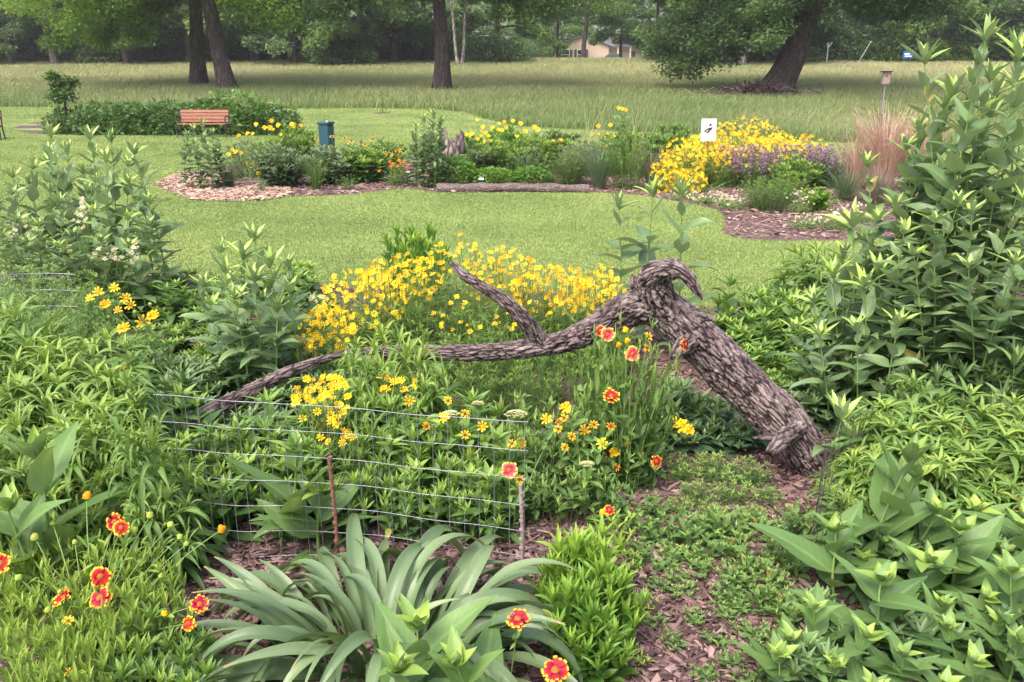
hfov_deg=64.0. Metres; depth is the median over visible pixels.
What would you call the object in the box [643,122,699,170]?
leafy perennial
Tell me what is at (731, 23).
oak tree
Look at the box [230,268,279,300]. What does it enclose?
leafy perennial
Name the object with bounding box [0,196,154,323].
white phlox
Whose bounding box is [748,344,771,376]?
leafy stalk
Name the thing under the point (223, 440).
leafy perennial
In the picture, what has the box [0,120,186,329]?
milkweed clump
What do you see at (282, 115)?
leafy bush
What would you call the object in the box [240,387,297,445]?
leafy stalk
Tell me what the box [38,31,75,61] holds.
woodland shrub
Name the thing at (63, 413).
whorled stalk
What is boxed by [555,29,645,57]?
house
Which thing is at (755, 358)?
leafy stalk
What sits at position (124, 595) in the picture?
lime perennial
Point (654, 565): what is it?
mulch seedling
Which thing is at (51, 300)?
feathery perennial
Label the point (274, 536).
leafy stalk
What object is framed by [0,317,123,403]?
whorled perennial
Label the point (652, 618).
mulch seedling
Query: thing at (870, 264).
whorled perennial
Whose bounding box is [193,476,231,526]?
leafy stalk
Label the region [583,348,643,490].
leafy perennial
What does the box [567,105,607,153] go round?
dry grass
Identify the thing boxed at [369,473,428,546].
leafy perennial
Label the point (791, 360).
leafy bush
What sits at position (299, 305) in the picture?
leafy perennial
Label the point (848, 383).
dark perennial
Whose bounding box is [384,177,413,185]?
branch piece
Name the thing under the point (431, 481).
leafy stalk
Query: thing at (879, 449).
whorled perennial
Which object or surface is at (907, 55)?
yard sign
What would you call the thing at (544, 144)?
leafy perennial
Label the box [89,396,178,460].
whorled stalk
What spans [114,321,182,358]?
leafy perennial
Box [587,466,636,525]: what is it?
leafy perennial
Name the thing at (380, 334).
whorled perennial
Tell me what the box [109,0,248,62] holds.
woodland tree
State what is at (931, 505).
cup plant
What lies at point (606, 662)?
bright bush
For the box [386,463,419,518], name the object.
leafy stalk
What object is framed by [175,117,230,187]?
milkweed plant
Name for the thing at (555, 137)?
leafy perennial
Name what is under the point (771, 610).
mulch seedling
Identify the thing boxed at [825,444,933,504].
whorled stalk
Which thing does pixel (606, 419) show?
leafy perennial
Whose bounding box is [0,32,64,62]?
woodland shrub
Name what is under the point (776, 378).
leafy bush
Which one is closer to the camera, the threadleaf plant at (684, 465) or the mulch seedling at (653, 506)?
the mulch seedling at (653, 506)
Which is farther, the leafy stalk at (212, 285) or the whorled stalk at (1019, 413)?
the leafy stalk at (212, 285)
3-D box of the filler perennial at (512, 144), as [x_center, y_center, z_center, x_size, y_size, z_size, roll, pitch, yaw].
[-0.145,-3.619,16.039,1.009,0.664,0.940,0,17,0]
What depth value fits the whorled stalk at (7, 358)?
3.54 m
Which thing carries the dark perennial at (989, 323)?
on the garden bed at (664, 363)
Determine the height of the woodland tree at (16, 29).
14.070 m
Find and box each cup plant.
[731,456,1023,681]
[798,427,987,566]
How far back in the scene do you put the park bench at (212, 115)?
26.26 m
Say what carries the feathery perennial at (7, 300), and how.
on the garden bed at (664, 363)
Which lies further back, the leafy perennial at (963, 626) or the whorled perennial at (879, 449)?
the whorled perennial at (879, 449)
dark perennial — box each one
[788,375,849,434]
[797,344,892,429]
[861,336,949,409]
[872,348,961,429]
[895,309,982,373]
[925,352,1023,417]
[948,314,1022,370]
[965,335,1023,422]
[980,301,1023,376]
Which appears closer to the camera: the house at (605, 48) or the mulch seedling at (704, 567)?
the mulch seedling at (704, 567)
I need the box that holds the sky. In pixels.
[5,0,1022,54]
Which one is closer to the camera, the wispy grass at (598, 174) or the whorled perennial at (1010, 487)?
the whorled perennial at (1010, 487)
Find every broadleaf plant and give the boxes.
[0,421,137,616]
[223,426,376,572]
[375,592,504,681]
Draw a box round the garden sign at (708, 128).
[700,119,716,167]
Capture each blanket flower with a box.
[0,491,225,676]
[474,655,569,681]
[496,419,561,545]
[506,608,530,677]
[596,325,688,493]
[599,416,694,515]
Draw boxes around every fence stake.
[327,456,339,573]
[518,483,523,578]
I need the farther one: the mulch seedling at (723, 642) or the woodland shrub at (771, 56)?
the woodland shrub at (771, 56)
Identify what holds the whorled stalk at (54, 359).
on the garden bed at (664, 363)
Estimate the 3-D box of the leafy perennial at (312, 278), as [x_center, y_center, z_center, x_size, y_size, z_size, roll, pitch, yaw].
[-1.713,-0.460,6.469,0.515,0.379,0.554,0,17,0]
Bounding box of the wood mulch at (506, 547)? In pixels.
[0,271,1023,681]
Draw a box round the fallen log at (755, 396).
[344,257,838,478]
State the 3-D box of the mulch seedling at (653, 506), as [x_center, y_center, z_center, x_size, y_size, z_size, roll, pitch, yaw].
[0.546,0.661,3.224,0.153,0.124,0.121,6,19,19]
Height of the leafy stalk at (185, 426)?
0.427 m
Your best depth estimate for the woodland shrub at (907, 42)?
81.90 m
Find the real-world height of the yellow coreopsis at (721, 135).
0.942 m
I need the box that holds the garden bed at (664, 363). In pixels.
[2,273,1023,681]
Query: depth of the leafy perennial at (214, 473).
3.20 m
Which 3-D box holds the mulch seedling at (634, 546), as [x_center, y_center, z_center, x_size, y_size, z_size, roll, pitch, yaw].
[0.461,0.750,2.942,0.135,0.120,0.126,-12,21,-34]
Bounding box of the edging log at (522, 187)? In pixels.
[436,183,588,192]
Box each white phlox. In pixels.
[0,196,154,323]
[304,295,331,333]
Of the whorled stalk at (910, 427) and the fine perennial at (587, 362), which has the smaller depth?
the whorled stalk at (910, 427)
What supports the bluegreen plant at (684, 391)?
on the garden bed at (664, 363)
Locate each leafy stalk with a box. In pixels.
[147,274,178,291]
[152,282,186,329]
[160,296,181,334]
[160,428,221,496]
[161,324,176,350]
[162,277,196,314]
[164,396,202,465]
[166,381,205,450]
[172,284,198,326]
[173,391,225,472]
[187,417,232,480]
[189,452,218,488]
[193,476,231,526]
[195,473,264,545]
[196,281,227,301]
[201,327,236,352]
[209,284,225,300]
[211,415,275,483]
[213,418,265,483]
[216,449,274,523]
[217,296,249,328]
[231,421,304,499]
[235,272,251,298]
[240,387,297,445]
[259,260,281,291]
[266,433,336,496]
[266,440,313,502]
[267,496,284,539]
[268,473,309,513]
[271,405,324,470]
[275,313,307,363]
[281,397,336,472]
[283,401,341,463]
[283,424,333,479]
[284,449,345,516]
[286,405,336,474]
[293,270,311,308]
[293,447,351,515]
[296,440,348,489]
[300,464,330,513]
[334,376,381,448]
[352,395,385,452]
[355,390,412,491]
[356,433,413,513]
[376,399,407,449]
[378,416,431,503]
[381,422,429,489]
[383,390,423,432]
[384,454,453,529]
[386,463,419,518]
[393,440,455,504]
[400,412,442,479]
[401,391,435,448]
[420,417,462,486]
[426,439,461,518]
[433,416,476,483]
[440,459,510,540]
[445,415,505,488]
[450,459,527,534]
[453,387,506,466]
[462,421,526,507]
[482,438,553,505]
[711,272,745,338]
[729,330,744,342]
[734,324,776,353]
[738,285,775,336]
[741,312,770,357]
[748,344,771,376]
[748,353,765,368]
[749,336,780,376]
[751,305,782,351]
[757,284,783,315]
[765,299,795,355]
[765,367,781,387]
[772,315,813,364]
[776,294,803,348]
[784,372,802,387]
[790,365,807,390]
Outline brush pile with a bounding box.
[649,74,867,96]
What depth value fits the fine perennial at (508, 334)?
4.94 m
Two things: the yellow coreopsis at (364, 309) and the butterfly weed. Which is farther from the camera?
the butterfly weed
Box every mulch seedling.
[612,500,643,531]
[623,533,659,566]
[632,509,679,542]
[633,490,672,519]
[639,610,669,632]
[641,573,670,595]
[648,555,674,577]
[651,530,678,550]
[655,542,688,566]
[657,627,687,655]
[664,563,689,585]
[664,577,698,600]
[669,505,720,550]
[678,541,712,568]
[680,605,710,626]
[684,509,715,535]
[685,554,716,581]
[688,662,720,681]
[695,531,732,563]
[699,629,736,650]
[701,503,749,541]
[701,518,731,544]
[706,574,745,603]
[710,595,746,625]
[711,557,748,590]
[715,649,746,675]
[719,530,753,556]
[723,592,754,615]
[728,617,766,643]
[729,516,758,541]
[729,540,766,572]
[729,564,767,598]
[729,670,764,681]
[738,505,777,529]
[742,632,770,663]
[745,582,781,616]
[754,598,780,620]
[755,517,786,541]
[755,553,792,588]
[755,665,769,681]
[757,535,791,567]
[759,618,779,641]
[760,577,803,611]
[768,595,806,627]
[769,499,813,534]
[776,548,810,581]
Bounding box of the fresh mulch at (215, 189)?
[152,170,294,201]
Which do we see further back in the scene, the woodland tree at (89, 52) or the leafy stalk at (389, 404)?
the woodland tree at (89, 52)
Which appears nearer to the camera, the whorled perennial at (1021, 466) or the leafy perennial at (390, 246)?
the whorled perennial at (1021, 466)
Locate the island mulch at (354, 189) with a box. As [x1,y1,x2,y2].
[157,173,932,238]
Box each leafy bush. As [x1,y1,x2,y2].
[39,105,99,134]
[61,99,137,134]
[88,100,175,135]
[129,98,210,134]
[158,97,243,134]
[196,87,282,135]
[234,103,305,135]
[700,283,782,338]
[710,314,765,346]
[721,307,812,361]
[736,286,829,339]
[738,340,777,367]
[750,341,811,384]
[754,302,834,369]
[762,368,795,392]
[773,366,815,393]
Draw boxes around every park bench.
[0,110,5,139]
[175,109,231,137]
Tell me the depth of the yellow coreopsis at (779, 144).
13.86 m
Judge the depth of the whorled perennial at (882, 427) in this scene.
3.30 m
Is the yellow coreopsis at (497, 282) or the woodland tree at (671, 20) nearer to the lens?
the yellow coreopsis at (497, 282)
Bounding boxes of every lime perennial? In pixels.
[0,535,54,621]
[0,552,22,626]
[0,572,36,663]
[0,611,56,681]
[0,641,56,681]
[1,556,75,666]
[16,524,107,613]
[25,615,96,681]
[32,633,115,681]
[46,577,124,670]
[58,527,142,612]
[62,598,150,681]
[87,577,159,664]
[108,545,176,621]
[135,559,194,650]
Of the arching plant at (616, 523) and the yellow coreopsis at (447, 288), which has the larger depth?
the yellow coreopsis at (447, 288)
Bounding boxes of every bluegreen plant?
[638,401,686,452]
[646,375,715,439]
[663,417,723,455]
[677,391,740,438]
[698,416,757,459]
[717,416,767,451]
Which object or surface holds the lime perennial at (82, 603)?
on the garden bed at (664, 363)
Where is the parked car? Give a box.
[603,54,624,57]
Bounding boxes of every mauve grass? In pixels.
[814,163,870,201]
[830,165,901,205]
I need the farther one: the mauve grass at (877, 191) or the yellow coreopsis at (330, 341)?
the mauve grass at (877, 191)
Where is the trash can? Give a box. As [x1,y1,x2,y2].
[317,121,334,156]
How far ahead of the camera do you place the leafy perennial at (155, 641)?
2.31 m
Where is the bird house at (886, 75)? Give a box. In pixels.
[880,70,893,124]
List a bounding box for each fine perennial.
[336,312,411,363]
[383,296,467,367]
[410,328,479,393]
[416,364,461,409]
[429,289,512,345]
[439,361,516,425]
[460,326,538,399]
[477,306,561,365]
[487,358,562,428]
[508,352,577,405]
[533,307,596,378]
[555,348,610,415]
[564,314,626,388]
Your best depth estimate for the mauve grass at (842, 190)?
11.91 m
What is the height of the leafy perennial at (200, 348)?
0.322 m
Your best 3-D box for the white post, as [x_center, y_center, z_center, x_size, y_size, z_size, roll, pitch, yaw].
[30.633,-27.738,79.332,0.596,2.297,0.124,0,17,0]
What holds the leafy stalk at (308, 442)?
on the garden bed at (664, 363)
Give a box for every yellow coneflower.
[217,119,302,180]
[314,134,374,179]
[464,119,539,168]
[552,123,615,173]
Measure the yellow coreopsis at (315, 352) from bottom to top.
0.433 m
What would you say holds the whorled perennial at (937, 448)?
on the garden bed at (664, 363)
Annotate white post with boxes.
[826,42,832,62]
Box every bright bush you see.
[528,533,584,604]
[534,561,617,677]
[536,514,637,604]
[567,611,641,681]
[589,566,650,647]
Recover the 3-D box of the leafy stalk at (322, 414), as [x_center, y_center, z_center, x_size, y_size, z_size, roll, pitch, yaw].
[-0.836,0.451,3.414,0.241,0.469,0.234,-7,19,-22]
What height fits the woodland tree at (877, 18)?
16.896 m
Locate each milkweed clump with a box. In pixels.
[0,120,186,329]
[771,197,928,435]
[802,13,1023,413]
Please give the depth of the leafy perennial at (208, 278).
6.14 m
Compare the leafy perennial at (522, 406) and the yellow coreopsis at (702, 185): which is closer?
the leafy perennial at (522, 406)
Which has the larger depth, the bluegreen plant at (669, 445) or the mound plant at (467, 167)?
the mound plant at (467, 167)
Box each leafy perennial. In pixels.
[92,600,179,681]
[92,650,163,681]
[108,342,197,391]
[112,279,170,324]
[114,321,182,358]
[139,663,199,681]
[141,289,203,333]
[143,633,212,681]
[145,269,203,302]
[146,361,222,425]
[155,351,217,386]
[157,317,206,355]
[157,609,218,658]
[164,431,211,486]
[169,476,206,536]
[170,656,223,681]
[174,458,233,520]
[175,391,245,436]
[179,333,237,362]
[180,269,242,310]
[182,297,260,343]
[190,484,247,539]
[193,427,256,479]
[196,359,272,399]
[211,438,270,521]
[214,396,296,450]
[220,139,271,176]
[224,467,277,527]
[228,324,280,353]
[228,415,287,473]
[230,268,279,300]
[239,371,314,420]
[247,142,311,187]
[254,444,312,495]
[258,260,322,302]
[262,285,323,329]
[264,321,292,351]
[271,122,317,175]
[287,366,355,408]
[299,144,363,185]
[302,434,348,474]
[312,290,344,312]
[326,469,378,540]
[334,419,388,510]
[335,174,357,189]
[336,144,393,183]
[342,391,387,450]
[349,446,425,525]
[369,138,412,173]
[369,418,426,485]
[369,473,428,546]
[378,222,420,300]
[388,433,464,515]
[389,231,449,306]
[410,418,477,498]
[411,218,455,301]
[412,479,469,548]
[417,391,476,442]
[431,444,497,532]
[455,147,501,172]
[455,479,511,545]
[459,389,515,446]
[460,415,512,479]
[467,462,526,535]
[472,124,536,167]
[488,426,539,487]
[501,388,568,468]
[506,132,556,170]
[512,462,556,524]
[518,428,574,495]
[525,462,590,529]
[532,393,599,482]
[537,128,590,167]
[558,434,620,510]
[560,350,610,467]
[570,396,632,467]
[573,322,633,472]
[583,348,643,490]
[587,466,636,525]
[594,127,653,189]
[598,408,651,478]
[599,312,655,472]
[607,128,664,175]
[609,428,660,494]
[610,363,672,488]
[630,314,683,484]
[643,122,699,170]
[768,626,854,681]
[790,583,845,628]
[800,186,838,211]
[825,618,888,673]
[834,536,891,610]
[864,534,934,588]
[864,599,959,681]
[909,532,978,594]
[916,601,1022,678]
[978,532,1022,594]
[994,598,1023,678]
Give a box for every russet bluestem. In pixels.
[823,124,892,190]
[832,100,949,193]
[871,110,957,188]
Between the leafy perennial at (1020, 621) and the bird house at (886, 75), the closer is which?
the leafy perennial at (1020, 621)
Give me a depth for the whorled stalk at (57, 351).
3.46 m
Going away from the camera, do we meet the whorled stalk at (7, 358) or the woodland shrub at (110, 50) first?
the whorled stalk at (7, 358)
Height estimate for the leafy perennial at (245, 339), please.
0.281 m
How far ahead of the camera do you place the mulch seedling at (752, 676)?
2.32 m
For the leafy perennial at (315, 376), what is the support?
on the garden bed at (664, 363)
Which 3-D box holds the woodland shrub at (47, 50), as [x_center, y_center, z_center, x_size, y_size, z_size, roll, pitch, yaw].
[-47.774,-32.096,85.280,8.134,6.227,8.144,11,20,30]
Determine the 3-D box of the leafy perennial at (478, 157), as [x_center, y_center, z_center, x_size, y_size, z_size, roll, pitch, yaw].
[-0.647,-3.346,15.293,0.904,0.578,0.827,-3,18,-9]
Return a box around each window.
[559,49,571,57]
[574,49,587,57]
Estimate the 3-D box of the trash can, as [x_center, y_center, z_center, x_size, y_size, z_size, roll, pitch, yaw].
[-4.290,-4.677,18.971,0.300,0.837,0.300,6,19,19]
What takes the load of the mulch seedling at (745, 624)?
on the garden bed at (664, 363)
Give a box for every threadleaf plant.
[660,452,705,484]
[664,496,693,519]
[674,478,717,507]
[693,499,731,521]
[695,450,741,486]
[711,474,758,505]
[725,455,776,487]
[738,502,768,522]
[752,481,785,507]
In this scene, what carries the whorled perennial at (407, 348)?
on the garden bed at (664, 363)
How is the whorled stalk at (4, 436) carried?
on the garden bed at (664, 363)
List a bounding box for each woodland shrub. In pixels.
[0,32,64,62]
[14,20,78,60]
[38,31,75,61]
[64,27,102,61]
[77,20,158,61]
[100,42,169,62]
[132,24,185,62]
[149,36,185,60]
[157,27,211,61]
[204,30,240,61]
[225,26,277,59]
[259,34,288,58]
[276,50,299,59]
[380,38,433,60]
[420,30,471,59]
[449,35,479,60]
[453,26,519,62]
[480,26,539,61]
[516,40,547,57]
[527,30,554,57]
[644,40,684,59]
[678,40,753,61]
[724,40,769,61]
[726,48,781,60]
[811,6,879,61]
[820,17,887,59]
[850,31,908,61]
[859,20,949,62]
[897,27,952,61]
[916,17,968,60]
[935,35,977,61]
[953,16,1011,59]
[963,37,1022,61]
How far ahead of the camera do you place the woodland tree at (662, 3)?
89.97 m
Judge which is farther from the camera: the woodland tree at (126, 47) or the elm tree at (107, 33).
the woodland tree at (126, 47)
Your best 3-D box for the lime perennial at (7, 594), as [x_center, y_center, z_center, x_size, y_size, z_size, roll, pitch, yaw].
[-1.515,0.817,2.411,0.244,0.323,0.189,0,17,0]
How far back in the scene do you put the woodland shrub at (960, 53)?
84.23 m
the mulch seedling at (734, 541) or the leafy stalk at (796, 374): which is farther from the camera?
the leafy stalk at (796, 374)
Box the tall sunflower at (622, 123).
[610,106,630,173]
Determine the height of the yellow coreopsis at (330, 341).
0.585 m
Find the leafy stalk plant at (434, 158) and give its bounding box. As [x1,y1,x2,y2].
[399,107,453,188]
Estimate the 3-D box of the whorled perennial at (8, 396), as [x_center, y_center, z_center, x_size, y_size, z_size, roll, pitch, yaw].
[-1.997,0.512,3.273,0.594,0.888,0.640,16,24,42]
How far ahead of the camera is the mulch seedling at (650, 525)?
3.07 m
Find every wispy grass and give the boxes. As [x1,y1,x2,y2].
[537,140,597,184]
[565,139,628,188]
[615,145,685,186]
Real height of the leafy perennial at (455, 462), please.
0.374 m
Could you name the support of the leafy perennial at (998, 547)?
on the garden bed at (664, 363)
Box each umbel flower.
[433,410,467,486]
[462,401,495,465]
[498,409,533,491]
[567,461,604,521]
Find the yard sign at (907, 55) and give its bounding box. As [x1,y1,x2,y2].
[902,51,912,63]
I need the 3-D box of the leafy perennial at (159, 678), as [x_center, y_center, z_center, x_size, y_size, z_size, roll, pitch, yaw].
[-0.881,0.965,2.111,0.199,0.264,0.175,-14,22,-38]
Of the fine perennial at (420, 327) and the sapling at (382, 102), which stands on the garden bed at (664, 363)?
the fine perennial at (420, 327)
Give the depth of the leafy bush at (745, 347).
4.66 m
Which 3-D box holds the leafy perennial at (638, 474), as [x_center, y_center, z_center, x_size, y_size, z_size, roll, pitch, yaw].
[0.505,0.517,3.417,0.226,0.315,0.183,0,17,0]
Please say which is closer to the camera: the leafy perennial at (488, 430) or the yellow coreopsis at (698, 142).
the leafy perennial at (488, 430)
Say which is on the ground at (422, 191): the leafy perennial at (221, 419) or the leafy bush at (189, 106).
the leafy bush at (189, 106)
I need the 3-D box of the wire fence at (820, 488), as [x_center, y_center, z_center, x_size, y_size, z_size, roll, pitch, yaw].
[1.194,0.559,2.998,0.128,0.432,0.833,9,20,27]
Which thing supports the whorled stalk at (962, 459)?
on the garden bed at (664, 363)
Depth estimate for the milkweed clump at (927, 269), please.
3.88 m
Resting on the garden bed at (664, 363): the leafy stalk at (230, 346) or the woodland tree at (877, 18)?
the leafy stalk at (230, 346)
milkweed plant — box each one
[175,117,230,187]
[179,221,321,395]
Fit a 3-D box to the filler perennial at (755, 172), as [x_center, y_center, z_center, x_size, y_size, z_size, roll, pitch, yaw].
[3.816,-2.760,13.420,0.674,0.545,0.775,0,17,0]
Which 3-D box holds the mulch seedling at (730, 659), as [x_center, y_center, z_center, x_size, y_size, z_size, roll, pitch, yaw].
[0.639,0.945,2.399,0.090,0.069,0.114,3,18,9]
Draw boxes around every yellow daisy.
[404,395,526,499]
[540,402,619,499]
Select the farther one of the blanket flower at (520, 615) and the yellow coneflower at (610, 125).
the yellow coneflower at (610, 125)
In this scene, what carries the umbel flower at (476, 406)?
on the garden bed at (664, 363)
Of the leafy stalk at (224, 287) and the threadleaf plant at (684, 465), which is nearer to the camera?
the threadleaf plant at (684, 465)
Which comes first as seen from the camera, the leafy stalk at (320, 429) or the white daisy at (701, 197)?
the leafy stalk at (320, 429)
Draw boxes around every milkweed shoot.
[590,189,654,348]
[613,174,674,346]
[655,173,718,346]
[806,390,877,498]
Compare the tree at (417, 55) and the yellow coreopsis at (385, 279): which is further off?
the tree at (417, 55)
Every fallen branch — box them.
[163,351,344,433]
[178,337,282,368]
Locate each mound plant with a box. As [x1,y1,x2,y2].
[430,152,480,183]
[468,166,517,183]
[507,165,556,183]
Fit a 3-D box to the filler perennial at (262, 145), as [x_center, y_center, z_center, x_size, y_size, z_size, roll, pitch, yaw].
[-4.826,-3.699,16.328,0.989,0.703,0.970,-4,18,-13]
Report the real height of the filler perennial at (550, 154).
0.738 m
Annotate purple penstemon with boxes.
[713,143,758,179]
[724,147,772,188]
[742,144,784,184]
[762,143,803,179]
[772,141,810,178]
[790,141,833,175]
[800,144,855,168]
[819,148,862,181]
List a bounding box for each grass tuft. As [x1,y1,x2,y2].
[211,160,247,188]
[253,180,265,192]
[285,151,337,190]
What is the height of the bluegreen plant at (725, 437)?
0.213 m
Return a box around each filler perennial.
[246,138,273,160]
[339,139,371,156]
[368,136,402,173]
[464,133,490,153]
[467,138,523,168]
[493,148,531,170]
[496,140,520,169]
[510,144,550,175]
[530,138,564,173]
[541,138,582,172]
[563,139,600,175]
[580,141,613,173]
[586,132,631,170]
[587,136,624,172]
[640,131,667,161]
[650,143,680,167]
[660,144,694,164]
[673,149,715,179]
[688,152,730,186]
[724,155,764,187]
[767,153,824,191]
[805,159,845,188]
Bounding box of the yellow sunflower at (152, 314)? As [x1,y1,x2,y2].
[85,283,182,374]
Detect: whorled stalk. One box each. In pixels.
[0,291,54,375]
[0,323,64,401]
[0,331,36,375]
[0,344,43,416]
[0,352,49,414]
[0,378,61,424]
[0,398,34,484]
[0,418,75,493]
[1,371,58,435]
[9,409,81,488]
[23,348,66,426]
[25,336,90,402]
[25,342,93,425]
[30,369,91,425]
[44,388,139,463]
[47,439,121,506]
[57,322,177,434]
[57,408,118,508]
[68,391,164,494]
[71,361,163,426]
[73,362,175,441]
[81,332,189,438]
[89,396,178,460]
[96,432,218,538]
[97,386,180,474]
[806,392,897,481]
[820,413,935,465]
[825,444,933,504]
[835,397,944,492]
[853,439,961,538]
[854,391,942,453]
[864,429,958,489]
[869,413,953,487]
[907,374,1007,439]
[917,409,1001,506]
[923,452,1003,533]
[924,441,1019,516]
[932,440,1002,499]
[933,436,1015,510]
[934,393,1023,479]
[959,421,1023,509]
[963,402,1023,434]
[970,392,1023,431]
[974,415,1023,457]
[983,434,1023,509]
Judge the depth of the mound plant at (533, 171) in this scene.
14.09 m
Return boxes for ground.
[0,108,1023,307]
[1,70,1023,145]
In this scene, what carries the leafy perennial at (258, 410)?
on the garden bed at (664, 363)
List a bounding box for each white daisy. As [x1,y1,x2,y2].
[665,190,699,200]
[687,191,729,205]
[709,194,755,211]
[776,188,820,215]
[783,212,833,230]
[816,207,867,231]
[834,201,872,223]
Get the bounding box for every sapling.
[40,70,82,131]
[377,90,385,112]
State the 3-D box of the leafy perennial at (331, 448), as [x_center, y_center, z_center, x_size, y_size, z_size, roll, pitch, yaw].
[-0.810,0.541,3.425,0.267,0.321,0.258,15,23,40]
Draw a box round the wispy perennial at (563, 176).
[539,146,600,184]
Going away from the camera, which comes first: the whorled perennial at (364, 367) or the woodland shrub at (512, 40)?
the whorled perennial at (364, 367)
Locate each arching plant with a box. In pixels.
[591,508,643,543]
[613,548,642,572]
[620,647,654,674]
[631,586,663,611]
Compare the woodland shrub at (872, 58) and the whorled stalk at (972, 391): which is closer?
the whorled stalk at (972, 391)
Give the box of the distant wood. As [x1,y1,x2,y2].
[2,0,1023,56]
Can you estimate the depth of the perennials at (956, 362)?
3.68 m
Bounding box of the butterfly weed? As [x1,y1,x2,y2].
[378,148,409,186]
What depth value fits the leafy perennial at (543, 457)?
3.33 m
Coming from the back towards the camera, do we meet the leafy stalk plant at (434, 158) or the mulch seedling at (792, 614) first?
the leafy stalk plant at (434, 158)
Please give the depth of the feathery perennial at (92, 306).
4.97 m
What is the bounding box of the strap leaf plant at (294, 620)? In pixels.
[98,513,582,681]
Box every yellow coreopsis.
[258,304,392,381]
[262,336,349,383]
[269,371,421,505]
[270,420,375,529]
[301,374,457,477]
[305,268,425,371]
[347,251,456,364]
[399,233,490,342]
[413,294,551,398]
[450,245,551,367]
[482,263,613,375]
[533,269,648,382]
[567,263,630,356]
[633,153,706,193]
[648,168,725,194]
[658,137,719,187]
[681,133,728,182]
[692,122,793,155]
[695,144,749,189]
[700,130,769,179]
[702,116,782,182]
[739,134,814,184]
[764,134,829,171]
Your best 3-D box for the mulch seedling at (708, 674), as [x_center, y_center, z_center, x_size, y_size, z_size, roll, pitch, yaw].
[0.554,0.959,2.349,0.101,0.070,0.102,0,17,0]
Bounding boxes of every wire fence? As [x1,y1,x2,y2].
[0,273,77,330]
[153,394,527,562]
[811,406,874,587]
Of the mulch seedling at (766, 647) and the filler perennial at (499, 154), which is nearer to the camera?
the mulch seedling at (766, 647)
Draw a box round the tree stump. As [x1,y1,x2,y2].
[441,129,465,173]
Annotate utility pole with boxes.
[556,22,558,57]
[654,3,659,51]
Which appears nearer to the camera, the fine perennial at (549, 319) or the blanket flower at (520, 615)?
the blanket flower at (520, 615)
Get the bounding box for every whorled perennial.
[0,299,108,377]
[0,308,37,401]
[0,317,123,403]
[0,351,94,427]
[0,365,69,484]
[0,398,125,498]
[0,421,92,571]
[0,424,32,568]
[16,364,174,446]
[17,420,137,572]
[39,349,174,429]
[47,400,175,534]
[71,363,175,453]
[74,468,190,581]
[91,400,215,583]
[102,433,184,480]
[106,473,230,595]
[325,343,405,462]
[327,315,436,445]
[336,348,420,488]
[370,321,459,426]
[376,354,474,460]
[752,237,869,311]
[772,244,850,337]
[796,271,872,352]
[796,474,878,542]
[804,433,872,529]
[812,404,910,486]
[814,254,871,308]
[821,444,966,541]
[839,242,914,297]
[846,368,971,462]
[883,419,986,496]
[906,398,1013,479]
[907,444,1020,544]
[940,429,1023,515]
[946,459,1023,517]
[950,403,1023,483]
[969,423,1023,509]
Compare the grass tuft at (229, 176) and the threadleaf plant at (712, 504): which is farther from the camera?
the grass tuft at (229, 176)
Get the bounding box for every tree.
[0,0,61,63]
[0,0,91,62]
[0,0,122,62]
[0,0,293,85]
[0,0,318,90]
[67,1,203,64]
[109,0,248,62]
[159,0,307,61]
[226,3,367,65]
[270,1,370,62]
[275,0,637,91]
[280,0,433,63]
[329,0,434,65]
[385,0,453,60]
[400,0,500,42]
[445,0,570,51]
[450,0,488,64]
[460,0,507,63]
[520,0,603,56]
[537,0,632,57]
[563,0,624,36]
[587,0,656,57]
[610,1,671,52]
[629,0,784,64]
[634,0,1001,88]
[638,0,700,59]
[670,0,842,65]
[728,13,840,62]
[775,1,899,60]
[777,22,849,58]
[836,2,946,51]
[858,1,1002,41]
[928,0,1018,45]
[944,0,1023,60]
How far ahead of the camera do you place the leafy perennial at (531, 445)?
3.36 m
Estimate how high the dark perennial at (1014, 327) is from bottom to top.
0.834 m
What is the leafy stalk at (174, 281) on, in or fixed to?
on the garden bed at (664, 363)
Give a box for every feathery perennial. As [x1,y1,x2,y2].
[0,264,62,318]
[0,284,73,353]
[0,287,15,330]
[4,312,90,362]
[7,257,107,346]
[41,287,115,359]
[56,302,128,376]
[58,269,136,358]
[737,175,778,208]
[741,173,798,212]
[768,170,815,204]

